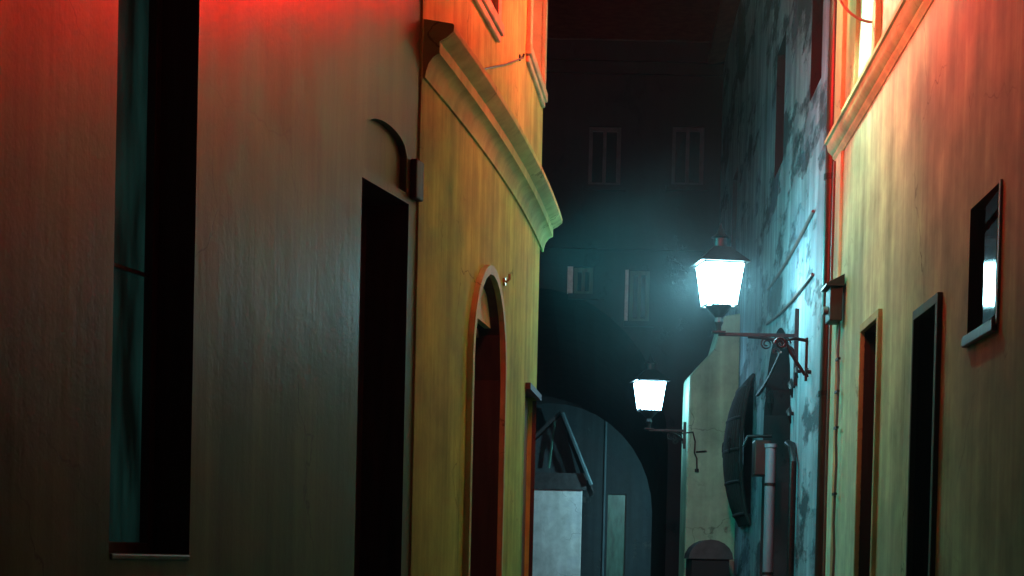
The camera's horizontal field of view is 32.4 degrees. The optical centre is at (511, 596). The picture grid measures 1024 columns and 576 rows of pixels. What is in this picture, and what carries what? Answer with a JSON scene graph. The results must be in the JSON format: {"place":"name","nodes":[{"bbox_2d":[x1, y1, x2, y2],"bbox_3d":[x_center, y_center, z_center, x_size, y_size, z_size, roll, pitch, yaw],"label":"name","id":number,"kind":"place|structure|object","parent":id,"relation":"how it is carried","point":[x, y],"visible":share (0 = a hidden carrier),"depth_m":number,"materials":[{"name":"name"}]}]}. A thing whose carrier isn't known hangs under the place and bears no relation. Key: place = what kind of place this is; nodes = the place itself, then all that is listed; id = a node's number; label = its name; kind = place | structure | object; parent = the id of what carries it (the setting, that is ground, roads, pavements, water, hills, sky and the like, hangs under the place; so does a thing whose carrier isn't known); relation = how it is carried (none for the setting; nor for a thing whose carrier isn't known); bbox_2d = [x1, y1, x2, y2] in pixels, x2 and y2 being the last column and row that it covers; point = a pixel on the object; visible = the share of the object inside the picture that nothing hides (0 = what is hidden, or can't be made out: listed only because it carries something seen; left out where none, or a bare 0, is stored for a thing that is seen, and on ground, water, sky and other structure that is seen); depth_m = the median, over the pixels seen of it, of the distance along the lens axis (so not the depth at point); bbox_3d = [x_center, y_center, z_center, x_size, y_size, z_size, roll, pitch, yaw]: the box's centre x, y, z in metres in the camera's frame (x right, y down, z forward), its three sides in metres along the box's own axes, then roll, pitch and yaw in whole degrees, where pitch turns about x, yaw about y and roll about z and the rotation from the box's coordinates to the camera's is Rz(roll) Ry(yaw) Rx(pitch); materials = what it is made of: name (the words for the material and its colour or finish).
{"place":"outdoors","nodes":[
{"label":"outdoors","id":0,"kind":"place"},
{"bbox_2d":[0,0,420,575],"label":"town house","id":1,"kind":"structure","parent":0,"point":[208,209],"depth_m":8.41,"materials":[{"name":"paint"}]},
{"bbox_2d":[109,0,199,560],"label":"window","id":2,"kind":"structure","parent":1,"relation":"in","point":[158,57],"depth_m":8.29,"materials":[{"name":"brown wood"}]},
{"bbox_2d":[354,177,408,575],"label":"door","id":3,"kind":"structure","parent":1,"relation":"in","point":[384,216],"depth_m":11.08,"materials":[{"name":"brown wood"}]},
{"bbox_2d":[410,159,423,201],"bbox_3d":[-0.597,-2.619,11.069,0.048,0.245,0.136,2,1,17],"label":"wall box","id":4,"kind":"object","parent":1,"relation":"attached to","point":[416,179],"visible":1,"depth_m":11.01,"materials":[{"name":"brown metal"}]},
{"bbox_2d":[532,409,593,575],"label":"garden shed","id":5,"kind":"structure","parent":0,"point":[560,484],"depth_m":46.98,"materials":[{"name":"stone"}]},
{"bbox_2d":[536,403,651,575],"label":"courtyard house","id":6,"kind":"structure","parent":0,"point":[628,524],"depth_m":49.95,"materials":[{"name":"grey paint"}]},
{"bbox_2d":[601,421,606,575],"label":"downpipe","id":7,"kind":"object","parent":6,"relation":"attached to","point":[604,499],"visible":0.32,"depth_m":49.87,"materials":[{"name":"metal"}]},
{"bbox_2d":[604,492,628,575],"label":"door","id":8,"kind":"structure","parent":6,"relation":"in","point":[617,503],"depth_m":50.06,"materials":[{"name":"grey wood"}]},
{"bbox_2d":[536,0,723,575],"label":"end house","id":9,"kind":"structure","parent":0,"point":[631,138],"depth_m":32.08,"materials":[{"name":"paint"}]},
{"bbox_2d":[567,266,598,299],"bbox_3d":[1.293,-5.720,32.137,0.570,0.602,0.300,1,1,0],"label":"window","id":10,"kind":"structure","parent":9,"relation":"in","point":[583,276],"depth_m":32.16,"materials":[{"name":"grey glass"}]},
{"bbox_2d":[583,126,625,191],"bbox_3d":[1.688,-7.981,32.089,0.782,1.184,0.300,1,1,0],"label":"window","id":11,"kind":"structure","parent":9,"relation":"in","point":[604,141],"depth_m":32.13,"materials":[{"name":"glass"}]},
{"bbox_2d":[623,270,654,326],"bbox_3d":[2.326,-5.442,32.142,0.565,1.042,0.300,1,1,0],"label":"window","id":12,"kind":"structure","parent":9,"relation":"in","point":[639,279],"depth_m":32.17,"materials":[{"name":"grey glass"}]},
{"bbox_2d":[666,126,708,191],"bbox_3d":[3.203,-7.981,32.088,0.782,1.184,0.300,1,1,0],"label":"window","id":13,"kind":"structure","parent":9,"relation":"in","point":[687,141],"depth_m":32.13,"materials":[{"name":"glass"}]},
{"bbox_2d":[684,540,732,575],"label":"door porch","id":14,"kind":"object","parent":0,"point":[708,557],"depth_m":25.35,"materials":[{"name":"stone"}]},
{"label":"pavement","id":15,"kind":"structure","parent":0,"visible":0},
{"bbox_2d":[679,314,739,575],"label":"buttress","id":16,"kind":"structure","parent":15,"relation":"on","point":[710,385],"depth_m":26.26,"materials":[{"name":"beige paint"}]},
{"bbox_2d":[629,353,685,448],"bbox_3d":[2.225,-2.954,26.515,0.844,1.430,0.530,1,1,-8],"label":"street lantern","id":17,"kind":"object","parent":16,"relation":"attached to","point":[649,382],"visible":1,"depth_m":26.35,"materials":[{"name":"white glass"}]},
{"bbox_2d":[686,431,706,471],"bbox_3d":[2.755,-2.160,26.231,0.327,0.605,0.065,1,1,-8],"label":"chain pull","id":18,"kind":"object","parent":16,"relation":"attached to","point":[696,469],"visible":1,"depth_m":26.22,"materials":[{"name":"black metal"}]},
{"label":"ground","id":19,"kind":"structure","parent":0,"visible":0},
{"bbox_2d":[409,0,562,575],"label":"corner house","id":20,"kind":"structure","parent":19,"relation":"on","point":[488,216],"depth_m":12.97,"materials":[{"name":"paint"}]},
{"bbox_2d":[463,265,506,575],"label":"arched door","id":21,"kind":"structure","parent":20,"relation":"in","point":[486,403],"depth_m":14.30,"materials":[{"name":"brown wood"}]},
{"bbox_2d":[473,0,503,42],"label":"window","id":22,"kind":"structure","parent":20,"relation":"in","point":[490,10],"depth_m":13.27,"materials":[{"name":"paint"}]},
{"bbox_2d":[484,57,522,68],"bbox_3d":[-0.060,-4.244,13.988,0.012,0.630,1.892,1,1,9],"label":"cable","id":23,"kind":"object","parent":20,"relation":"attached to","point":[503,64],"visible":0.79,"depth_m":13.92,"materials":[{"name":"black rubber"}]},
{"bbox_2d":[503,274,510,285],"bbox_3d":[-0.042,-2.573,14.298,0.060,0.094,0.069,1,1,8],"label":"wall hook","id":24,"kind":"object","parent":20,"relation":"attached to","point":[505,281],"depth_m":14.29,"materials":[{"name":"silver metal"}]},
{"bbox_2d":[521,382,541,575],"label":"narrow door","id":25,"kind":"structure","parent":20,"relation":"in","point":[529,388],"depth_m":17.15,"materials":[{"name":"brown wood"}]},
{"bbox_2d":[526,0,547,107],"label":"window","id":26,"kind":"structure","parent":20,"relation":"in","point":[536,44],"depth_m":16.74,"materials":[{"name":"paint"}]},
{"bbox_2d":[708,0,829,575],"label":"peeling house","id":27,"kind":"structure","parent":19,"relation":"on","point":[772,55],"depth_m":21.75,"materials":[{"name":"paint"}]},
{"bbox_2d":[731,167,737,249],"bbox_3d":[3.620,-5.955,27.875,0.200,1.500,1.001,1,1,3],"label":"window","id":28,"kind":"structure","parent":27,"relation":"in","point":[734,201],"depth_m":28.37,"materials":[{"name":"brown wood"}]},
{"bbox_2d":[722,373,754,526],"bbox_3d":[3.089,-1.990,24.320,0.354,2.029,1.748,1,1,3],"label":"window grille","id":29,"kind":"object","parent":27,"relation":"attached to","point":[732,451],"depth_m":23.66,"materials":[{"name":"black metal"}]},
{"bbox_2d":[690,222,798,385],"bbox_3d":[2.448,-3.053,18.380,1.116,1.680,0.530,1,1,-8],"label":"street lantern","id":30,"kind":"object","parent":27,"relation":"attached to","point":[719,266],"visible":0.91,"depth_m":18.20,"materials":[{"name":"white glass"}]},
{"bbox_2d":[743,387,753,513],"bbox_3d":[3.354,-1.984,24.307,0.200,1.700,1.402,1,1,3],"label":"window","id":31,"kind":"structure","parent":27,"relation":"in","point":[748,425],"depth_m":25.01,"materials":[{"name":"brown wood"}]},
{"bbox_2d":[742,434,771,446],"bbox_3d":[2.917,-1.858,20.954,0.349,0.158,0.040,1,1,3],"label":"iron bracket","id":32,"kind":"object","parent":27,"relation":"attached to","point":[756,436],"visible":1,"depth_m":20.94,"materials":[{"name":"black metal"}]},
{"bbox_2d":[751,440,770,476],"bbox_3d":[2.989,-1.659,21.120,0.190,0.420,0.370,1,1,3],"label":"meter box","id":33,"kind":"object","parent":27,"relation":"attached to","point":[758,457],"visible":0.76,"depth_m":20.94,"materials":[{"name":"brown metal"}]},
{"bbox_2d":[756,351,781,395],"bbox_3d":[3.112,-2.696,21.398,0.031,0.244,2.917,1,1,3],"label":"cable","id":34,"kind":"object","parent":27,"relation":"attached to","point":[770,373],"visible":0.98,"depth_m":20.98,"materials":[{"name":"black rubber"}]},
{"bbox_2d":[762,443,776,575],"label":"downpipe","id":35,"kind":"object","parent":27,"relation":"attached to","point":[769,505],"visible":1,"depth_m":19.74,"materials":[{"name":"metal"}]},
{"bbox_2d":[765,389,773,414],"bbox_3d":[3.045,-2.306,20.837,0.112,0.323,0.254,1,1,0],"label":"wall anchor","id":36,"kind":"object","parent":27,"relation":"attached to","point":[769,398],"depth_m":20.76,"materials":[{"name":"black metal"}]},
{"bbox_2d":[774,32,785,178],"bbox_3d":[3.281,-5.816,20.877,0.200,1.500,1.001,1,1,3],"label":"window","id":37,"kind":"structure","parent":27,"relation":"in","point":[781,57],"depth_m":21.37,"materials":[{"name":"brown wood"}]},
{"bbox_2d":[765,273,813,324],"bbox_3d":[3.030,-3.251,19.421,0.031,0.182,4.690,1,1,3],"label":"cable","id":38,"kind":"object","parent":27,"relation":"attached to","point":[793,298],"visible":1,"depth_m":18.65,"materials":[{"name":"black rubber"}]},
{"bbox_2d":[786,406,793,423],"bbox_3d":[2.945,-1.927,18.634,0.084,0.192,0.143,2,1,34],"label":"wall anchor","id":39,"kind":"object","parent":27,"relation":"attached to","point":[789,413],"depth_m":18.60,"materials":[{"name":"black metal"}]},
{"bbox_2d":[785,440,796,575],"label":"downpipe","id":40,"kind":"object","parent":27,"relation":"attached to","point":[790,445],"visible":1,"depth_m":18.01,"materials":[{"name":"black metal"}]},
{"bbox_2d":[774,337,807,380],"bbox_3d":[2.769,-2.366,17.493,0.347,0.438,0.036,1,1,3],"label":"iron bracket","id":41,"kind":"object","parent":27,"relation":"attached to","point":[797,363],"visible":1,"depth_m":17.48,"materials":[{"name":"black metal"}]},
{"bbox_2d":[767,210,814,290],"bbox_3d":[3.041,-3.757,19.398,0.031,0.117,4.526,1,1,3],"label":"cable","id":42,"kind":"object","parent":27,"relation":"attached to","point":[793,248],"visible":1,"depth_m":18.76,"materials":[{"name":"black rubber"}]},
{"bbox_2d":[787,378,794,397],"bbox_3d":[2.946,-2.202,18.544,0.088,0.215,0.160,2,1,33],"label":"wall anchor","id":43,"kind":"object","parent":27,"relation":"attached to","point":[790,386],"depth_m":18.50,"materials":[{"name":"black metal"}]},
{"bbox_2d":[794,366,800,377],"bbox_3d":[2.927,-2.307,18.057,0.072,0.133,0.101,1,1,0],"label":"wall anchor","id":44,"kind":"object","parent":27,"relation":"attached to","point":[796,370],"depth_m":18.03,"materials":[{"name":"black metal"}]},
{"bbox_2d":[805,368,810,376],"bbox_3d":[2.884,-2.187,17.159,0.065,0.098,0.072,1,1,0],"label":"wall anchor","id":45,"kind":"object","parent":27,"relation":"attached to","point":[807,371],"depth_m":17.14,"materials":[{"name":"black metal"}]},
{"bbox_2d":[810,0,822,100],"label":"window","id":46,"kind":"structure","parent":27,"relation":"in","point":[817,8],"depth_m":17.78,"materials":[{"name":"brown wood"}]},
{"bbox_2d":[824,0,1023,575],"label":"plastered house","id":47,"kind":"structure","parent":19,"relation":"on","point":[924,141],"depth_m":11.00,"materials":[{"name":"beige paint"}]},
{"bbox_2d":[814,0,836,575],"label":"downpipe","id":48,"kind":"object","parent":47,"relation":"attached to","point":[828,180],"visible":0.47,"depth_m":15.44,"materials":[{"name":"brown metal"}]},
{"bbox_2d":[822,161,835,575],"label":"cable","id":49,"kind":"object","parent":47,"relation":"attached to","point":[829,370],"visible":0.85,"depth_m":15.21,"materials":[{"name":"black rubber"}]},
{"bbox_2d":[821,274,844,324],"bbox_3d":[2.668,-2.475,14.668,0.150,0.380,0.360,1,1,3],"label":"wall box","id":50,"kind":"object","parent":47,"relation":"attached to","point":[832,308],"visible":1,"depth_m":14.53,"materials":[{"name":"grey metal"}]},
{"bbox_2d":[832,322,840,575],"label":"cable","id":51,"kind":"object","parent":47,"relation":"attached to","point":[837,391],"visible":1,"depth_m":14.64,"materials":[{"name":"black metal"}]},
{"bbox_2d":[839,0,871,22],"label":"cable","id":52,"kind":"object","parent":47,"relation":"attached to","point":[852,14],"visible":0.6,"depth_m":13.10,"materials":[{"name":"black rubber"}]},
{"bbox_2d":[853,308,881,575],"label":"door","id":53,"kind":"structure","parent":47,"relation":"in","point":[870,337],"depth_m":13.48,"materials":[{"name":"brown wood"}]},
{"bbox_2d":[871,0,881,53],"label":"window","id":54,"kind":"structure","parent":47,"relation":"in","point":[876,4],"depth_m":12.96,"materials":[{"name":"white wood"}]},
{"bbox_2d":[905,292,942,575],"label":"door","id":55,"kind":"structure","parent":47,"relation":"in","point":[927,318],"depth_m":11.18,"materials":[{"name":"brown wood"}]},
{"bbox_2d":[961,179,1002,347],"bbox_3d":[2.547,-1.736,9.269,0.180,0.757,0.772,1,1,3],"label":"window","id":56,"kind":"structure","parent":47,"relation":"in","point":[986,216],"depth_m":9.31,"materials":[{"name":"black glass"}]}
]}

